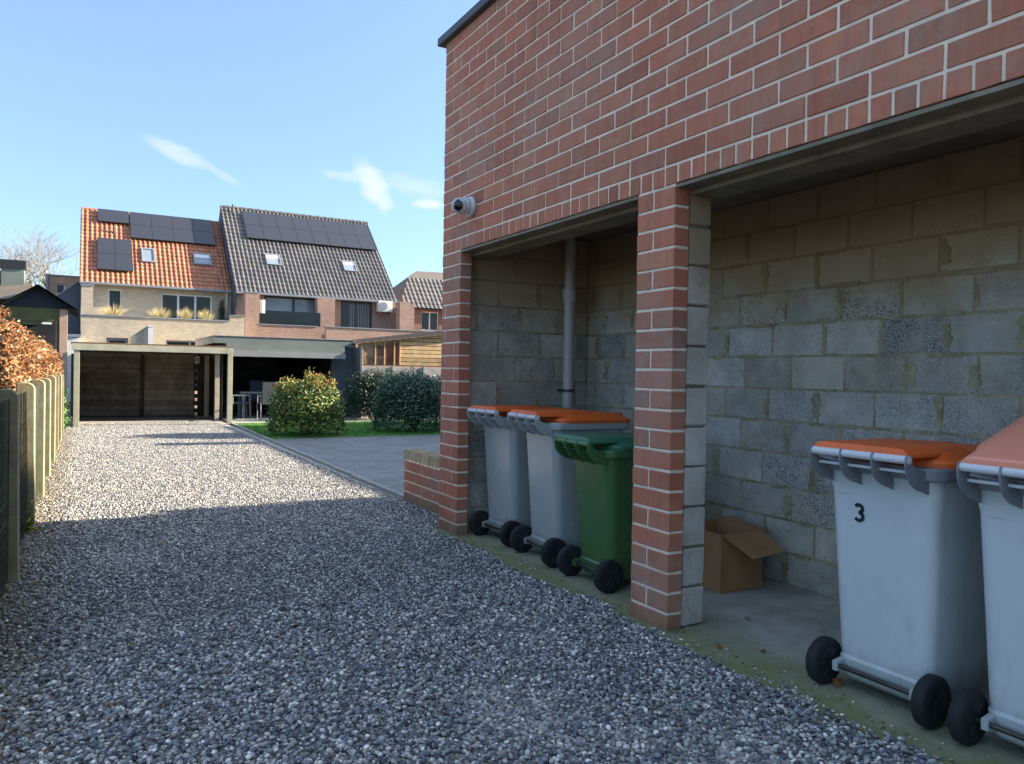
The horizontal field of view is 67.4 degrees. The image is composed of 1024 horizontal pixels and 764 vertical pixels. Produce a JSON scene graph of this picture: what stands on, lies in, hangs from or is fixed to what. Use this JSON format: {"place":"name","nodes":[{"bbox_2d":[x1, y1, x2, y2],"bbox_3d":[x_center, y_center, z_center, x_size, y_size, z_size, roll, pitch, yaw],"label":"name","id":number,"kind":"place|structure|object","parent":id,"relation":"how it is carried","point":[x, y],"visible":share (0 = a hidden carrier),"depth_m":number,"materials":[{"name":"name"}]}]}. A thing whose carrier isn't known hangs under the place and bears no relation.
{"place":"outdoors","nodes":[
{"label":"outdoors","id":0,"kind":"place"},
{"bbox_2d":[0,259,78,409],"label":"garden house","id":1,"kind":"structure","parent":0,"point":[39,310],"depth_m":22.39,"materials":[{"name":"wood"}]},
{"bbox_2d":[67,334,80,401],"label":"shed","id":2,"kind":"structure","parent":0,"point":[73,338],"depth_m":28.59,"materials":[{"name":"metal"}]},
{"bbox_2d":[130,325,153,343],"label":"garden wall","id":3,"kind":"structure","parent":0,"point":[144,335],"depth_m":24.09,"materials":[{"name":"white concrete"}]},
{"bbox_2d":[79,207,231,341],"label":"terraced house","id":4,"kind":"structure","parent":0,"point":[134,264],"depth_m":36.56,"materials":[{"name":"orange tile"}]},
{"bbox_2d":[107,289,121,315],"bbox_3d":[-18.019,-3.289,34.829,0.600,1.850,0.060,1,1,-29],"label":"window","id":5,"kind":"structure","parent":4,"relation":"in","point":[114,296],"depth_m":34.81,"materials":[{"name":"clear glass"}]},
{"bbox_2d":[161,293,211,319],"bbox_3d":[-15.376,-3.510,36.296,2.240,1.250,0.060,1,1,-29],"label":"window","id":6,"kind":"structure","parent":4,"relation":"in","point":[194,303],"depth_m":36.28,"materials":[{"name":"clear glass"}]},
{"bbox_2d":[65,399,408,438],"bbox_3d":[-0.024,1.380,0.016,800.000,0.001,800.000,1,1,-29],"label":"ground","id":7,"kind":"structure","parent":0,"point":[69,414],"depth_m":22.07,"materials":[{"name":"soil"}]},
{"bbox_2d":[0,305,65,390],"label":"beech hedge","id":8,"kind":"object","parent":7,"relation":"on","point":[25,356],"visible":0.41,"depth_m":7.55,"materials":[{"name":"brown plant"}]},
{"bbox_2d":[0,221,79,287],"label":"bare tree","id":9,"kind":"object","parent":7,"relation":"on","point":[33,271],"visible":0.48,"depth_m":43.06,"materials":[{"name":"grey pale bark"}]},
{"bbox_2d":[49,343,70,428],"bbox_3d":[-9.524,0.106,15.599,1.037,1.812,1.732,1,1,-29],"label":"ivy bush","id":10,"kind":"object","parent":7,"relation":"on","point":[65,416],"visible":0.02,"depth_m":15.83,"materials":[{"name":"green plant"}]},
{"bbox_2d":[45,273,80,332],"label":"brick building","id":11,"kind":"structure","parent":7,"relation":"on","point":[56,284],"depth_m":36.17,"materials":[{"name":"brick"}]},
{"bbox_2d":[55,283,64,293],"bbox_3d":[-21.324,-4.389,36.263,0.400,0.500,0.060,1,1,-29],"label":"window","id":12,"kind":"structure","parent":11,"relation":"in","point":[59,288],"depth_m":36.24,"materials":[{"name":"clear glass"}]},
{"bbox_2d":[56,281,80,333],"bbox_3d":[-19.957,-1.996,34.235,1.220,5.210,0.360,1,1,-29],"label":"lean to","id":13,"kind":"object","parent":7,"relation":"on","point":[70,295],"visible":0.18,"depth_m":34.25,"materials":[{"name":"metal"}]},
{"bbox_2d":[80,284,245,398],"bbox_3d":[-15.370,-1.645,33.741,6.300,4.680,4.040,1,1,-29],"label":"house extension","id":14,"kind":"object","parent":7,"relation":"on","point":[123,329],"visible":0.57,"depth_m":31.76,"materials":[{"name":"beige brick"}]},
{"bbox_2d":[101,303,124,315],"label":"ornamental grass","id":15,"kind":"object","parent":14,"relation":"on","point":[116,311],"depth_m":31.30,"materials":[{"name":"beige plant"}]},
{"bbox_2d":[106,338,127,342],"bbox_3d":[-16.077,-0.639,31.250,0.780,2.300,0.060,1,1,-29],"label":"window","id":16,"kind":"structure","parent":14,"relation":"in","point":[108,340],"depth_m":31.22,"materials":[{"name":"glass"}]},
{"bbox_2d":[144,307,172,317],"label":"ornamental grass","id":17,"kind":"object","parent":14,"relation":"on","point":[155,313],"depth_m":32.14,"materials":[{"name":"beige plant"}]},
{"bbox_2d":[166,340,197,386],"bbox_3d":[-13.686,-0.702,32.581,1.850,2.080,0.060,1,1,-29],"label":"window","id":18,"kind":"structure","parent":14,"relation":"in","point":[168,342],"depth_m":32.43,"materials":[{"name":"glass"}]},
{"bbox_2d":[174,306,193,318],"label":"ornamental grass","id":19,"kind":"object","parent":14,"relation":"on","point":[185,314],"depth_m":32.65,"materials":[{"name":"beige plant"}]},
{"bbox_2d":[196,310,215,319],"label":"ornamental grass","id":20,"kind":"object","parent":14,"relation":"on","point":[207,316],"depth_m":33.03,"materials":[{"name":"beige plant"}]},
{"bbox_2d":[216,298,225,319],"bbox_3d":[-13.824,-3.245,36.587,0.478,1.471,0.483,1,1,20],"label":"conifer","id":21,"kind":"object","parent":14,"relation":"attached to","point":[221,313],"visible":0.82,"depth_m":36.53,"materials":[{"name":"green plant"}]},
{"bbox_2d":[231,423,403,499],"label":"kerb","id":22,"kind":"structure","parent":7,"relation":"on","point":[372,483],"depth_m":10.54,"materials":[{"name":"concrete"}]},
{"bbox_2d":[243,292,441,367],"bbox_3d":[-7.906,-1.637,37.440,10.200,4.840,2.840,1,1,-29],"label":"house extension","id":23,"kind":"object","parent":7,"relation":"on","point":[261,321],"visible":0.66,"depth_m":35.96,"materials":[{"name":"orange brick"}]},
{"bbox_2d":[438,0,1023,631],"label":"garage","id":24,"kind":"structure","parent":7,"relation":"on","point":[794,228],"depth_m":4.37,"materials":[{"name":"red brick"}]},
{"bbox_2d":[452,196,476,216],"bbox_3d":[-0.393,-1.381,6.014,0.180,0.158,0.158,1,1,-29],"label":"security camera","id":25,"kind":"object","parent":24,"relation":"attached to","point":[466,206],"visible":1,"depth_m":5.97,"materials":[{"name":"plastic"}]},
{"bbox_2d":[557,237,575,408],"bbox_3d":[0.464,-0.009,6.748,0.120,2.540,0.218,1,1,-29],"label":"drain pipe","id":26,"kind":"object","parent":24,"relation":"attached to","point":[569,301],"visible":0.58,"depth_m":6.66,"materials":[{"name":"grey plastic"}]},
{"bbox_2d":[0,0,479,287],"label":"sky","id":27,"kind":"structure","parent":0,"point":[177,108],"materials":[{"name":"blue"}]},
{"bbox_2d":[219,204,399,328],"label":"terraced house","id":28,"kind":"structure","parent":0,"point":[285,261],"depth_m":39.54,"materials":[{"name":"grey tile"}]},
{"bbox_2d":[264,295,314,312],"bbox_3d":[-10.729,-3.159,37.656,2.850,1.980,0.060,1,1,-29],"label":"window","id":29,"kind":"structure","parent":28,"relation":"in","point":[274,303],"depth_m":37.56,"materials":[{"name":"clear glass"}]},
{"bbox_2d":[341,301,371,327],"bbox_3d":[-7.977,-3.114,39.189,1.650,1.950,0.060,1,1,-29],"label":"sliding door","id":30,"kind":"structure","parent":28,"relation":"in","point":[345,305],"depth_m":39.14,"materials":[{"name":"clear glass"}]},
{"bbox_2d":[376,301,391,313],"bbox_3d":[-6.578,-3.853,39.518,0.760,0.610,0.380,1,1,-29],"label":"air conditioner","id":31,"kind":"object","parent":28,"relation":"attached to","point":[383,306],"visible":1,"depth_m":39.35,"materials":[{"name":"metal"}]},
{"bbox_2d":[211,411,434,423],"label":"terrace","id":32,"kind":"structure","parent":0,"point":[239,420],"depth_m":20.56,"materials":[{"name":"concrete"}]},
{"bbox_2d":[226,381,250,418],"bbox_3d":[-7.254,0.471,20.355,0.570,0.980,0.540,1,1,-29],"label":"garden chair","id":33,"kind":"object","parent":32,"relation":"on","point":[246,395],"visible":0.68,"depth_m":20.24,"materials":[{"name":"grey metal"}]},
{"bbox_2d":[248,381,270,415],"bbox_3d":[-7.183,0.455,21.820,0.540,0.980,0.570,1,1,-29],"label":"garden chair","id":34,"kind":"object","parent":32,"relation":"on","point":[256,385],"visible":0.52,"depth_m":21.95,"materials":[{"name":"grey metal"}]},
{"bbox_2d":[235,391,283,417],"bbox_3d":[-6.812,0.611,20.947,1.300,0.700,0.800,1,1,-29],"label":"garden table","id":35,"kind":"object","parent":32,"relation":"on","point":[240,411],"visible":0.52,"depth_m":20.65,"materials":[{"name":"metal"}]},
{"bbox_2d":[257,382,276,419],"bbox_3d":[-6.375,0.488,20.164,0.540,0.980,0.570,1,1,-29],"label":"garden chair","id":36,"kind":"object","parent":32,"relation":"on","point":[265,395],"visible":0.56,"depth_m":19.90,"materials":[{"name":"grey metal"}]},
{"bbox_2d":[195,335,361,419],"bbox_3d":[-6.546,-0.125,22.568,4.670,2.205,4.600,1,1,-29],"label":"veranda","id":37,"kind":"object","parent":32,"relation":"on","point":[270,359],"visible":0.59,"depth_m":21.66,"materials":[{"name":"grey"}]},
{"bbox_2d":[342,366,394,419],"bbox_3d":[-3.777,0.297,20.793,1.766,1.487,1.333,1,1,-29],"label":"evergreen shrub","id":38,"kind":"object","parent":32,"relation":"on","point":[364,392],"visible":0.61,"depth_m":20.45,"materials":[{"name":"green plant"}]},
{"bbox_2d":[352,331,441,366],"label":"wooden shed","id":39,"kind":"structure","parent":32,"relation":"on","point":[421,350],"depth_m":22.39,"materials":[{"name":"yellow wood"}]},
{"bbox_2d":[361,365,441,417],"bbox_3d":[-2.632,0.296,22.490,3.800,1.500,0.100,1,1,-29],"label":"concrete fence","id":40,"kind":"object","parent":32,"relation":"on","point":[430,372],"visible":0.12,"depth_m":22.19,"materials":[{"name":"grey concrete"}]},
{"bbox_2d":[236,420,440,438],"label":"lawn","id":41,"kind":"structure","parent":0,"point":[382,430],"depth_m":16.46,"materials":[{"name":"plant"}]},
{"bbox_2d":[264,366,349,437],"bbox_3d":[-4.204,0.394,15.814,1.732,1.468,1.630,1,1,-29],"label":"photinia shrub","id":42,"kind":"object","parent":41,"relation":"on","point":[307,404],"visible":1,"depth_m":15.46,"materials":[{"name":"green plant"}]},
{"bbox_2d":[367,367,440,432],"bbox_3d":[-2.246,0.377,17.317,1.980,1.482,1.765,1,1,-29],"label":"evergreen shrub","id":43,"kind":"object","parent":41,"relation":"on","point":[410,400],"visible":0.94,"depth_m":16.87,"materials":[{"name":"green plant"}]},
{"bbox_2d":[414,374,440,425],"bbox_3d":[-1.900,0.442,19.576,1.719,1.321,2.018,1,1,-29],"label":"evergreen shrub","id":44,"kind":"object","parent":41,"relation":"on","point":[438,379],"visible":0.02,"depth_m":19.48,"materials":[{"name":"green plant"}]},
{"bbox_2d":[273,435,439,493],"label":"paving","id":45,"kind":"structure","parent":0,"point":[378,459],"depth_m":12.78,"materials":[{"name":"grey concrete"}]},
{"bbox_2d":[403,449,439,515],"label":"planter wall","id":46,"kind":"structure","parent":45,"relation":"on","point":[421,477],"depth_m":7.54,"materials":[{"name":"red brick"}]},
{"bbox_2d":[393,271,442,330],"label":"background house","id":47,"kind":"structure","parent":0,"point":[421,291],"depth_m":45.08,"materials":[{"name":"grey tile"}]},
{"bbox_2d":[421,311,437,330],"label":"window","id":48,"kind":"structure","parent":47,"relation":"in","point":[429,322],"depth_m":44.90,"materials":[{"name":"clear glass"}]},
{"bbox_2d":[0,416,954,763],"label":"gravel driveway","id":49,"kind":"structure","parent":0,"point":[388,644],"depth_m":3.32,"materials":[{"name":"grey gravel"}]},
{"bbox_2d":[19,500,38,531],"bbox_3d":[-3.881,1.099,6.160,0.170,0.312,0.160,1,1,27],"label":"weed","id":50,"kind":"object","parent":49,"relation":"on","point":[29,523],"visible":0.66,"depth_m":6.15,"materials":[{"name":"green plant"}]},
{"bbox_2d":[0,374,63,598],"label":"concrete fence","id":51,"kind":"object","parent":49,"relation":"on","point":[31,420],"visible":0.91,"depth_m":6.00,"materials":[{"name":"grey concrete"}]},
{"bbox_2d":[0,527,228,759],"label":"leaf litter","id":52,"kind":"object","parent":49,"relation":"on","point":[31,701],"visible":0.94,"depth_m":3.66,"materials":[{"name":"brown plant"}]},
{"bbox_2d":[71,342,233,427],"bbox_3d":[-9.025,0.040,19.176,3.500,1.865,4.120,1,1,-29],"label":"carport","id":53,"kind":"object","parent":49,"relation":"on","point":[125,380],"visible":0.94,"depth_m":20.49,"materials":[{"name":"brown wood"}]},
{"bbox_2d":[195,355,199,362],"bbox_3d":[-8.359,-0.680,20.399,0.110,0.360,0.066,1,1,-29],"label":"junction box","id":54,"kind":"object","parent":53,"relation":"attached to","point":[197,358],"visible":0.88,"depth_m":20.37,"materials":[{"name":"grey plastic"}]},
{"bbox_2d":[433,528,1023,763],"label":"garage floor","id":55,"kind":"structure","parent":0,"point":[793,622],"depth_m":3.87,"materials":[{"name":"concrete"}]},
{"bbox_2d":[467,405,569,546],"bbox_3d":[0.082,0.727,6.219,0.799,1.071,0.553,1,1,-32],"label":"wheelie bin","id":56,"kind":"object","parent":55,"relation":"on","point":[506,453],"visible":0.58,"depth_m":6.00,"materials":[{"name":"plastic"}]},
{"bbox_2d":[507,409,630,567],"bbox_3d":[0.410,0.740,5.609,0.799,1.071,0.553,1,1,-26],"label":"wheelie bin","id":57,"kind":"object","parent":55,"relation":"on","point":[552,532],"visible":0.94,"depth_m":5.39,"materials":[{"name":"plastic"}]},
{"bbox_2d":[554,433,633,592],"bbox_3d":[0.654,0.813,4.964,0.669,0.948,0.513,1,1,-27],"label":"wheelie bin","id":58,"kind":"object","parent":55,"relation":"on","point":[604,464],"visible":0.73,"depth_m":4.77,"materials":[{"name":"plastic"}]},
{"bbox_2d":[458,535,988,760],"bbox_3d":[0.853,1.296,4.334,0.427,0.011,5.090,1,1,-29],"label":"debris","id":59,"kind":"object","parent":55,"relation":"on","point":[892,726],"visible":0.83,"depth_m":3.48,"materials":[{"name":"plant"}]},
{"bbox_2d":[700,516,783,593],"bbox_3d":[1.420,1.108,4.945,0.460,0.380,0.630,1,1,-27],"label":"cardboard box","id":60,"kind":"object","parent":55,"relation":"on","point":[736,549],"visible":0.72,"depth_m":4.78,"materials":[{"name":"brown cardboard"}]},
{"bbox_2d":[832,678,842,686],"bbox_3d":[1.414,1.301,3.336,0.064,0.027,0.045,1,1,-30],"label":"dry leaf","id":61,"kind":"object","parent":55,"relation":"on","point":[837,682],"visible":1,"depth_m":3.33,"materials":[{"name":"brown plant"}]},
{"bbox_2d":[805,438,986,728],"bbox_3d":[1.706,0.789,3.273,0.799,1.071,0.553,1,1,-30],"label":"wheelie bin","id":62,"kind":"object","parent":55,"relation":"on","point":[910,569],"visible":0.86,"depth_m":3.09,"materials":[{"name":"plastic"}]},
{"bbox_2d":[947,415,1023,746],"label":"wheelie bin","id":63,"kind":"object","parent":55,"relation":"on","point":[992,484],"visible":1,"depth_m":2.73,"materials":[{"name":"plastic"}]}
]}

